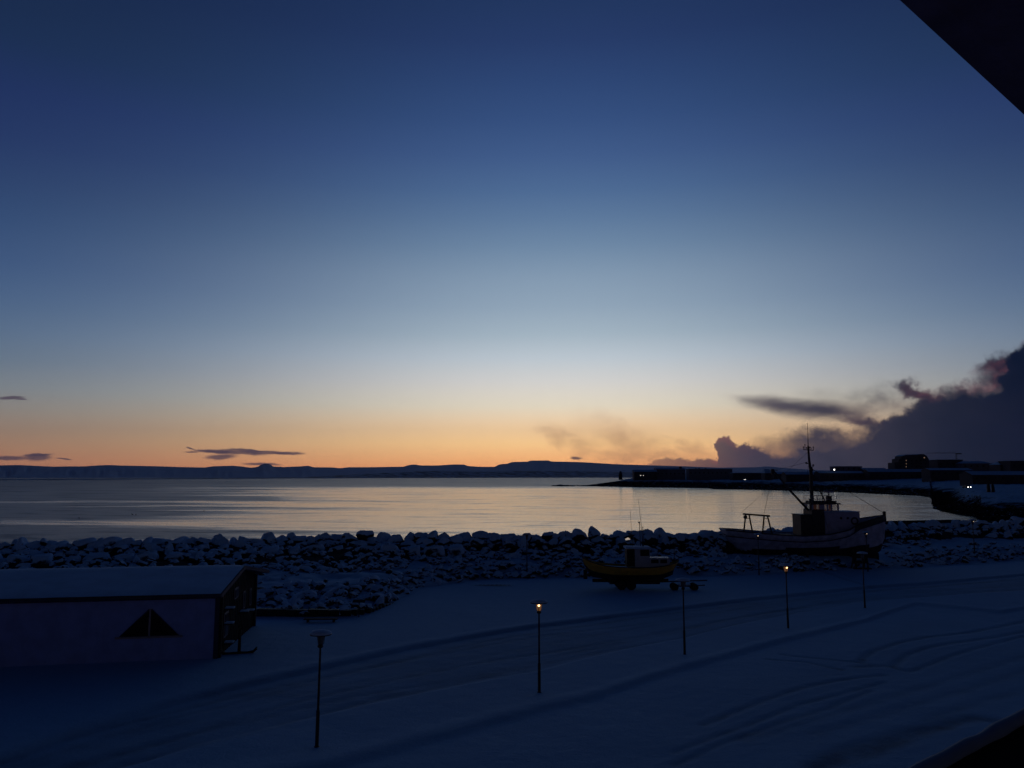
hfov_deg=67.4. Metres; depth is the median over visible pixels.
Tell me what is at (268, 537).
boulder
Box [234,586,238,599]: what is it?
window
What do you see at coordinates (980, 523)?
boulder
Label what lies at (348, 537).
boulder
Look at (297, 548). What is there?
stone block
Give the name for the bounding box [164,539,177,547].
boulder
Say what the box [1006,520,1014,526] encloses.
boulder
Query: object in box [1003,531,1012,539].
boulder
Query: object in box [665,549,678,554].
boulder
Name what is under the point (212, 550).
stone block
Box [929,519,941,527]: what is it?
boulder
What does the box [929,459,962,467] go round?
stepped hall
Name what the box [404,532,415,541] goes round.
boulder
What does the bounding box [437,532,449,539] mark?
boulder
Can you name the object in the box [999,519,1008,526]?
boulder
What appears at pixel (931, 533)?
boulder
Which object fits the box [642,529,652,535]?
boulder
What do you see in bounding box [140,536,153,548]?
boulder
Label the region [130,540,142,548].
boulder
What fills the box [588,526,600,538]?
boulder
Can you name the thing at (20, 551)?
boulder
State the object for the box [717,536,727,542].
boulder
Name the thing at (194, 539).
boulder
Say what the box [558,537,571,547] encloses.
boulder
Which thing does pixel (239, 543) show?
boulder
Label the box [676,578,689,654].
street lamp
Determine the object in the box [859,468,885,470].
row house
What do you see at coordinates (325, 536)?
boulder
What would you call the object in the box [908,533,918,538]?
boulder
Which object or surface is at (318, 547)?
stone block
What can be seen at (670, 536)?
boulder
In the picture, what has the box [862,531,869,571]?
street lamp
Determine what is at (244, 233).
sky
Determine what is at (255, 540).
boulder
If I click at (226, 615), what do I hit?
window
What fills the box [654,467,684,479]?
long warehouse
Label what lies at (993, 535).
boulder
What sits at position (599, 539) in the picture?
boulder
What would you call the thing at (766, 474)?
gabled house
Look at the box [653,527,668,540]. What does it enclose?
boulder
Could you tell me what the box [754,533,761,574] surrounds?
street lamp
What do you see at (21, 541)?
boulder
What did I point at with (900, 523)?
boulder
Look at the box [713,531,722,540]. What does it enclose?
boulder
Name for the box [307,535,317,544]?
boulder
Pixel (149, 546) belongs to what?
boulder
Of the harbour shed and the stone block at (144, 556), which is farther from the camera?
the harbour shed
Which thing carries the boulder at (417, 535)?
on the ground
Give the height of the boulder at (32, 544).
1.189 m
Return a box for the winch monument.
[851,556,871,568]
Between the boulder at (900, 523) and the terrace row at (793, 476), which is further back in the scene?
the terrace row at (793, 476)
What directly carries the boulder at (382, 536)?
on the ground
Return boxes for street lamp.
[310,629,331,747]
[523,533,530,571]
[530,599,547,692]
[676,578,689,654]
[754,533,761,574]
[779,563,791,627]
[857,551,867,607]
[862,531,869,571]
[969,519,975,553]
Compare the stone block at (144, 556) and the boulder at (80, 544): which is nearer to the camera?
the stone block at (144, 556)
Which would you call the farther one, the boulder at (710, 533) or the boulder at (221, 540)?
the boulder at (710, 533)
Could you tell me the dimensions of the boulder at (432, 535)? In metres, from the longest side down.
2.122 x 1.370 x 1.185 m
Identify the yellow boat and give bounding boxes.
[582,500,678,581]
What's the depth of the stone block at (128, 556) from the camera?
69.98 m
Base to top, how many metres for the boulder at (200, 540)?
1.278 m
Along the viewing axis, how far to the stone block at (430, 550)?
76.93 m
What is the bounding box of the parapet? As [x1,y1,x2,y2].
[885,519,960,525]
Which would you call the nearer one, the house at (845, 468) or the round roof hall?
the round roof hall
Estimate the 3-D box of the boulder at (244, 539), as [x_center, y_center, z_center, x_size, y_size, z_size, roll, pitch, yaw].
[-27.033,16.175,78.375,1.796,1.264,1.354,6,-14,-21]
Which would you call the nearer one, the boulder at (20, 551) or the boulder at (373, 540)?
the boulder at (20, 551)
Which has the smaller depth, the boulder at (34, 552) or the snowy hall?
the boulder at (34, 552)
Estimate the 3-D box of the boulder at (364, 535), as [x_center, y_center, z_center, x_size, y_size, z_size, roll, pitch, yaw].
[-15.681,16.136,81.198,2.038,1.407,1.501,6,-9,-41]
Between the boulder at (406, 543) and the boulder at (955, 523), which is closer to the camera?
the boulder at (406, 543)
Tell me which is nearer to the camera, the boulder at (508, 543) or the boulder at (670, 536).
the boulder at (508, 543)
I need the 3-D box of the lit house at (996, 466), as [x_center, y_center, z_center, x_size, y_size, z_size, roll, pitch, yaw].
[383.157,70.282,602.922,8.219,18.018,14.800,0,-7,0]
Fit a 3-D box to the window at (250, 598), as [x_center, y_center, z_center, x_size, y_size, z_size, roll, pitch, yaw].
[-16.413,13.370,48.284,0.080,1.000,0.546,1,-7,-10]
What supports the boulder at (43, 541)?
on the ground
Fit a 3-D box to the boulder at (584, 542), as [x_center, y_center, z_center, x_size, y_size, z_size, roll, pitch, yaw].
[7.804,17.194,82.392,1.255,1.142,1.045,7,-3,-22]
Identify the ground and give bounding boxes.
[0,526,1023,767]
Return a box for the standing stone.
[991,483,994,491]
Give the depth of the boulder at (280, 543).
78.21 m
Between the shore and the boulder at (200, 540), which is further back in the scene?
the shore
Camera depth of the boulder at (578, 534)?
83.21 m
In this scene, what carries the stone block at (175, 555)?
on the ground
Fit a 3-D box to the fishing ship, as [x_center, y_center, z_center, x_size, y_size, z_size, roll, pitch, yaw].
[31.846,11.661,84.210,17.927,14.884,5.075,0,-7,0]
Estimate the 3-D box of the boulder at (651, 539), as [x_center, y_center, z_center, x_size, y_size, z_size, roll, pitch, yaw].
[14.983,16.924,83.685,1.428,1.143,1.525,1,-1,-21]
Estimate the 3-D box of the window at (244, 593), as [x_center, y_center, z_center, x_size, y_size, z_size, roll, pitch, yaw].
[-16.196,13.054,46.498,0.080,1.000,0.546,1,-7,-10]
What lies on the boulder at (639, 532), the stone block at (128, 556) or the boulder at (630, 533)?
the boulder at (630, 533)
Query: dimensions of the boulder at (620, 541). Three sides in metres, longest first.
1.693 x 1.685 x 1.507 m
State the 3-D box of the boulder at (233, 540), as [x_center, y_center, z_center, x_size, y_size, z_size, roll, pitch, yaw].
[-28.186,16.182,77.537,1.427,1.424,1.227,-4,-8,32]
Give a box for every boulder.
[0,542,10,549]
[11,537,28,549]
[13,549,27,553]
[23,549,43,557]
[25,540,41,549]
[39,538,47,545]
[45,540,68,549]
[47,540,56,544]
[72,537,96,549]
[87,537,104,547]
[94,536,121,549]
[113,544,128,552]
[114,537,134,546]
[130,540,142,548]
[131,549,145,553]
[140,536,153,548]
[143,542,160,551]
[152,538,167,547]
[163,543,174,553]
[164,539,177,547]
[174,536,188,543]
[175,544,192,549]
[188,537,197,542]
[193,543,209,547]
[196,537,211,544]
[213,533,230,545]
[218,544,228,548]
[229,537,237,545]
[234,540,246,547]
[238,536,251,541]
[250,538,264,542]
[261,532,277,542]
[276,535,285,541]
[276,541,284,545]
[286,532,295,540]
[291,535,306,542]
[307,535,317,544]
[315,534,322,541]
[319,532,334,541]
[331,534,341,540]
[340,533,357,542]
[356,530,373,540]
[367,538,379,543]
[376,532,390,541]
[388,534,402,542]
[400,540,414,546]
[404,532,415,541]
[414,532,426,540]
[417,537,432,546]
[427,530,437,542]
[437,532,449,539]
[437,537,449,546]
[449,536,462,543]
[460,532,471,540]
[469,538,483,547]
[472,530,487,539]
[485,532,500,540]
[487,551,495,556]
[489,535,499,543]
[500,533,514,541]
[502,538,512,547]
[508,552,520,557]
[512,535,524,542]
[517,537,528,547]
[530,534,539,541]
[535,537,544,545]
[541,532,553,539]
[548,538,557,548]
[551,533,559,538]
[558,531,565,539]
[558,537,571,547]
[565,530,571,538]
[570,548,578,553]
[572,528,586,540]
[581,539,591,546]
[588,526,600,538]
[591,535,603,544]
[600,534,610,539]
[612,530,627,539]
[616,537,625,545]
[626,530,634,537]
[629,530,644,538]
[633,535,644,542]
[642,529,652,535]
[643,535,657,543]
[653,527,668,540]
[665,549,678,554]
[666,532,674,540]
[674,533,685,543]
[685,536,697,541]
[688,533,700,539]
[699,530,716,537]
[700,534,713,542]
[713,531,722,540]
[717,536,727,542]
[782,527,792,531]
[887,521,898,528]
[894,531,902,537]
[898,521,908,529]
[908,522,918,526]
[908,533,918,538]
[910,526,920,530]
[919,523,929,530]
[925,521,931,527]
[928,531,934,536]
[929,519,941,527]
[951,520,960,527]
[958,528,964,532]
[959,520,970,526]
[967,523,978,529]
[968,530,977,535]
[976,520,988,527]
[985,533,997,538]
[989,523,1003,529]
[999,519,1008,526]
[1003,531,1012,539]
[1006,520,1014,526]
[1010,516,1023,525]
[1014,524,1022,528]
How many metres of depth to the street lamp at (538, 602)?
34.28 m
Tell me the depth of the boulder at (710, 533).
85.56 m
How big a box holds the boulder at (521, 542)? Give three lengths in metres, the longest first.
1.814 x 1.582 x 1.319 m
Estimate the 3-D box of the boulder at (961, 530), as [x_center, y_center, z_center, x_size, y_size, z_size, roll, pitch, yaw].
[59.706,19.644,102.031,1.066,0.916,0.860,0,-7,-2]
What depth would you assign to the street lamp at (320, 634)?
27.37 m
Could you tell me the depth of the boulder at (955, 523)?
105.08 m
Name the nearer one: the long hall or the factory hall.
the long hall
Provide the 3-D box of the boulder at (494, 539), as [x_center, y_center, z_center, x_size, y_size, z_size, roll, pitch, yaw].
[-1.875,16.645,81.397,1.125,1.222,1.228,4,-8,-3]
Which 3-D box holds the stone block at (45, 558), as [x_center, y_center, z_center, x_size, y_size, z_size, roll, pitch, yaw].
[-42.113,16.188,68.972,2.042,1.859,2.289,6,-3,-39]
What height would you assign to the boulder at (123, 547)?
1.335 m
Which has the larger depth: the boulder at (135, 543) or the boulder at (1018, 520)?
the boulder at (1018, 520)
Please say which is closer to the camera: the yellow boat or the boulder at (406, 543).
the yellow boat
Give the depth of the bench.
50.43 m
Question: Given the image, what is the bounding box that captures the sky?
[0,0,1023,469]
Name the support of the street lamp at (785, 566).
on the ground
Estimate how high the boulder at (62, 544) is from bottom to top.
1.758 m
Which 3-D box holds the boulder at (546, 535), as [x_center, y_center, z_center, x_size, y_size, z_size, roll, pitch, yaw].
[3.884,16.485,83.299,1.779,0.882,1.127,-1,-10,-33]
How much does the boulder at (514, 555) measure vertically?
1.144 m
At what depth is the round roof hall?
686.32 m
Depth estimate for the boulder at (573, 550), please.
80.14 m
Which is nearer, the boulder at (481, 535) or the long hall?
the boulder at (481, 535)
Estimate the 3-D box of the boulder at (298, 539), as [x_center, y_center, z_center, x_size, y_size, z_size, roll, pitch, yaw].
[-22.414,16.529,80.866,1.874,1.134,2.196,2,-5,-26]
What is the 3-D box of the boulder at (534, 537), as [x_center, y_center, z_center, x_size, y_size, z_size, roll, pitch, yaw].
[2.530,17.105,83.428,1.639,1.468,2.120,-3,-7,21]
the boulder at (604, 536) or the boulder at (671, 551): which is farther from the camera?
the boulder at (604, 536)
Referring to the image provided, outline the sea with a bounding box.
[0,478,992,543]
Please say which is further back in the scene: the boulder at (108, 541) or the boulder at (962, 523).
the boulder at (962, 523)
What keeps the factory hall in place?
on the headland
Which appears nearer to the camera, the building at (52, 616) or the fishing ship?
the building at (52, 616)
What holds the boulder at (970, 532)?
on the ground
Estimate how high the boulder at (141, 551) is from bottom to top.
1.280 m
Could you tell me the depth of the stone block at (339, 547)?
76.76 m
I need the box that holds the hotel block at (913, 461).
[888,454,929,468]
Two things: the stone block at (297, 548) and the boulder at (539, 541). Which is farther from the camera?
the boulder at (539, 541)
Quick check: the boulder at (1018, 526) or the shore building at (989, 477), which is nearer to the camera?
the boulder at (1018, 526)
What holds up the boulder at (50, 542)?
on the ground
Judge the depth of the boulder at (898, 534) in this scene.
97.76 m
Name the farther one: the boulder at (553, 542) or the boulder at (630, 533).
the boulder at (630, 533)
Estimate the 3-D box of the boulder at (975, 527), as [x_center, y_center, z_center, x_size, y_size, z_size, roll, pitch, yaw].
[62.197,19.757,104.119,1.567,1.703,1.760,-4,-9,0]
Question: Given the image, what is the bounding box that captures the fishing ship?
[719,423,885,559]
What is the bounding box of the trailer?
[608,580,706,589]
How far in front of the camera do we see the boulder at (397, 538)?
80.61 m
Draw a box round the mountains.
[0,460,829,477]
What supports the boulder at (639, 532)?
on the ground
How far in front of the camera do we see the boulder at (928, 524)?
103.49 m
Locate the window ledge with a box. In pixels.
[908,708,1023,767]
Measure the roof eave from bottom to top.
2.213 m
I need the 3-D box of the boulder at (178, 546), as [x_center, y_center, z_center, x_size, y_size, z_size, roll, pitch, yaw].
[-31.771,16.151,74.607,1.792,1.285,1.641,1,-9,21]
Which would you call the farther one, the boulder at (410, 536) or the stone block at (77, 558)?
the boulder at (410, 536)
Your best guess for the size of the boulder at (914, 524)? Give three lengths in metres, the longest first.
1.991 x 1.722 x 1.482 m
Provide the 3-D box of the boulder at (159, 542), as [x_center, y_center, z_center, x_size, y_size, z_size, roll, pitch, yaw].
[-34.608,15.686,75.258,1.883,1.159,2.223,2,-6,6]
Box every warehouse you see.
[632,470,656,479]
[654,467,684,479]
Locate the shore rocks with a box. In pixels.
[575,482,1023,521]
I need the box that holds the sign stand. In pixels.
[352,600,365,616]
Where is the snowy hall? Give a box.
[862,469,921,479]
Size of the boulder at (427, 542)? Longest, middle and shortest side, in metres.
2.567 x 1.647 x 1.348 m
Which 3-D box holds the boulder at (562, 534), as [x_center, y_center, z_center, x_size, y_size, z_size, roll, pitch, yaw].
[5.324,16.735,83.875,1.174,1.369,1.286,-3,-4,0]
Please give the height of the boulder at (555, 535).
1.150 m
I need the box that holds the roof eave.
[900,0,1023,113]
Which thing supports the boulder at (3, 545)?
on the ground
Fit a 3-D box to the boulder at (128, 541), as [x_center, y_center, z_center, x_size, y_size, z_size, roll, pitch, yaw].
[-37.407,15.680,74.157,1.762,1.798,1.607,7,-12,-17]
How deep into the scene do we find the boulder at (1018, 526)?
104.59 m
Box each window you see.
[114,609,182,639]
[223,610,228,637]
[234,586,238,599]
[243,590,245,608]
[249,588,251,605]
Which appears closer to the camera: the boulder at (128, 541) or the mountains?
the boulder at (128, 541)
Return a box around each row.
[781,472,813,481]
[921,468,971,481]
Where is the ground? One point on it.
(906, 667)
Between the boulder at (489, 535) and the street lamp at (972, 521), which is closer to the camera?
the boulder at (489, 535)
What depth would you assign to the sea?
299.46 m
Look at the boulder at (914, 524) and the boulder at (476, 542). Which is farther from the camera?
the boulder at (914, 524)
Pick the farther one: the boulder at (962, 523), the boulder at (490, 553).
the boulder at (962, 523)
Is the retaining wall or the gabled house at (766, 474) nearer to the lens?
the retaining wall
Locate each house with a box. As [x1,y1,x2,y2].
[761,469,772,479]
[830,466,861,470]
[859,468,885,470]
[989,462,1001,470]
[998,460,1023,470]
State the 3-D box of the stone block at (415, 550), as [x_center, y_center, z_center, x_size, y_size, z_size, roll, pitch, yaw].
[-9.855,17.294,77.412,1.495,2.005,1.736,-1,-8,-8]
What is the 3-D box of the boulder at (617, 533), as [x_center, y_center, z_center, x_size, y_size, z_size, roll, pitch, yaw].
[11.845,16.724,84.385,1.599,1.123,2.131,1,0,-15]
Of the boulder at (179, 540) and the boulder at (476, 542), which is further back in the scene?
the boulder at (476, 542)
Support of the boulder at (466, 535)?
on the ground
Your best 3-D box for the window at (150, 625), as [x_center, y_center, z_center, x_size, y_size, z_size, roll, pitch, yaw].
[-18.884,12.472,40.006,3.291,1.484,0.141,1,-7,-10]
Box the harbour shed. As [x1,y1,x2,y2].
[729,473,760,479]
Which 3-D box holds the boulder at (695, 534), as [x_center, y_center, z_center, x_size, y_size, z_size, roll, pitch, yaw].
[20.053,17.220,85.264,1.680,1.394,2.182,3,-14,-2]
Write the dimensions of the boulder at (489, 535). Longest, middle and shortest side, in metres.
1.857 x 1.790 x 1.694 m
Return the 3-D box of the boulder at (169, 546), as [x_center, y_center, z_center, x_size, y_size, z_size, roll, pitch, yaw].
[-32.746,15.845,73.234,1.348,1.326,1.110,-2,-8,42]
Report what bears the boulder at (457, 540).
on the ground
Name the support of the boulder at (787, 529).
on the ground
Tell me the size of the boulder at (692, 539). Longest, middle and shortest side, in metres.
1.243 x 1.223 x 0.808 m
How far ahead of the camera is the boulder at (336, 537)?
81.00 m
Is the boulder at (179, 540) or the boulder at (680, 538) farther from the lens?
the boulder at (680, 538)
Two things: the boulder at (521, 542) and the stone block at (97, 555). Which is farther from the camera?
the boulder at (521, 542)
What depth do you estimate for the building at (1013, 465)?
587.04 m
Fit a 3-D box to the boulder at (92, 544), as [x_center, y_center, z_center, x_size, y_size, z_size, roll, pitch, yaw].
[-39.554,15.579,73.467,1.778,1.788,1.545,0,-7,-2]
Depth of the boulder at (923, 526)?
101.90 m
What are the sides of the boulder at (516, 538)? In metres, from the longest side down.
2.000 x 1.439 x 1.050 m
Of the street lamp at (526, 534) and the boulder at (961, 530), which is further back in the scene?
the boulder at (961, 530)
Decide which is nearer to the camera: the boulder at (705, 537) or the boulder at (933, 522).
the boulder at (705, 537)
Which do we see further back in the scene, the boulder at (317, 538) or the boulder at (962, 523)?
the boulder at (962, 523)
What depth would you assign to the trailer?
64.75 m
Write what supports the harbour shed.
on the headland
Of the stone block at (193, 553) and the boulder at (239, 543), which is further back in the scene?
the boulder at (239, 543)
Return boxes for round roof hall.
[955,461,991,470]
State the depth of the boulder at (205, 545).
75.14 m
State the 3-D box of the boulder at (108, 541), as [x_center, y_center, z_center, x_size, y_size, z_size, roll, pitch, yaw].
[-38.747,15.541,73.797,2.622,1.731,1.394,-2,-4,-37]
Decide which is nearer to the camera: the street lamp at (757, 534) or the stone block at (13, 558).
the stone block at (13, 558)
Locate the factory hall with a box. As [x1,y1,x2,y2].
[686,468,731,479]
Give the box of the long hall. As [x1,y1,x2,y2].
[814,471,863,481]
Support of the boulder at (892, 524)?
on the ground
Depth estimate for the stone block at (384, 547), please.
76.60 m
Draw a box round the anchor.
[221,625,256,654]
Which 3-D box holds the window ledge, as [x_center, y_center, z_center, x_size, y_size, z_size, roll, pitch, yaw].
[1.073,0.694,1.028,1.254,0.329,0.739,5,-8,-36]
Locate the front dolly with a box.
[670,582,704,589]
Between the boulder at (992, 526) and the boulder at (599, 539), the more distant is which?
the boulder at (992, 526)
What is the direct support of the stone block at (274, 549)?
on the ground
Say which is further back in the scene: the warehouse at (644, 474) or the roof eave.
the warehouse at (644, 474)
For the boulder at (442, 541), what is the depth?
79.94 m
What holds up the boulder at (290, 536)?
on the ground
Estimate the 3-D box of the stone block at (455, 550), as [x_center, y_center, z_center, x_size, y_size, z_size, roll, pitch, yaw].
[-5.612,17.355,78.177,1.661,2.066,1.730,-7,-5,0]
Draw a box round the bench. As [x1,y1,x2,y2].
[303,618,337,621]
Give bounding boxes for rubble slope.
[0,525,1023,614]
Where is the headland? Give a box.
[591,476,1023,522]
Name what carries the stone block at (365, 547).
on the ground
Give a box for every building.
[0,565,268,666]
[959,471,1023,485]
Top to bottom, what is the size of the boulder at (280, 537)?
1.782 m
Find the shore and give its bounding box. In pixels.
[0,471,685,479]
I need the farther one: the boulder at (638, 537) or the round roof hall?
the round roof hall
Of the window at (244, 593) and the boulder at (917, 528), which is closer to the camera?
the window at (244, 593)
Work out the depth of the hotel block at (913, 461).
776.20 m
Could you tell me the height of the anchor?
1.566 m
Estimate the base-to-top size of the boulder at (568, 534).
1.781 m
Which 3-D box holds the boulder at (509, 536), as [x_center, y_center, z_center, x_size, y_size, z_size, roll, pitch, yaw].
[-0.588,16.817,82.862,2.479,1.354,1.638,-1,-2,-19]
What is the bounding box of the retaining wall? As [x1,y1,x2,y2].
[256,602,393,616]
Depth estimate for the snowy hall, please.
730.07 m
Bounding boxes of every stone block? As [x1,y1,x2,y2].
[6,554,29,563]
[30,553,52,564]
[69,555,80,560]
[85,552,109,559]
[114,553,134,560]
[133,552,158,560]
[167,552,183,560]
[191,551,207,556]
[208,549,229,554]
[261,545,278,554]
[288,545,300,552]
[307,544,324,551]
[329,545,342,549]
[363,546,376,549]
[380,544,398,553]
[408,545,420,554]
[423,545,445,556]
[449,544,464,557]

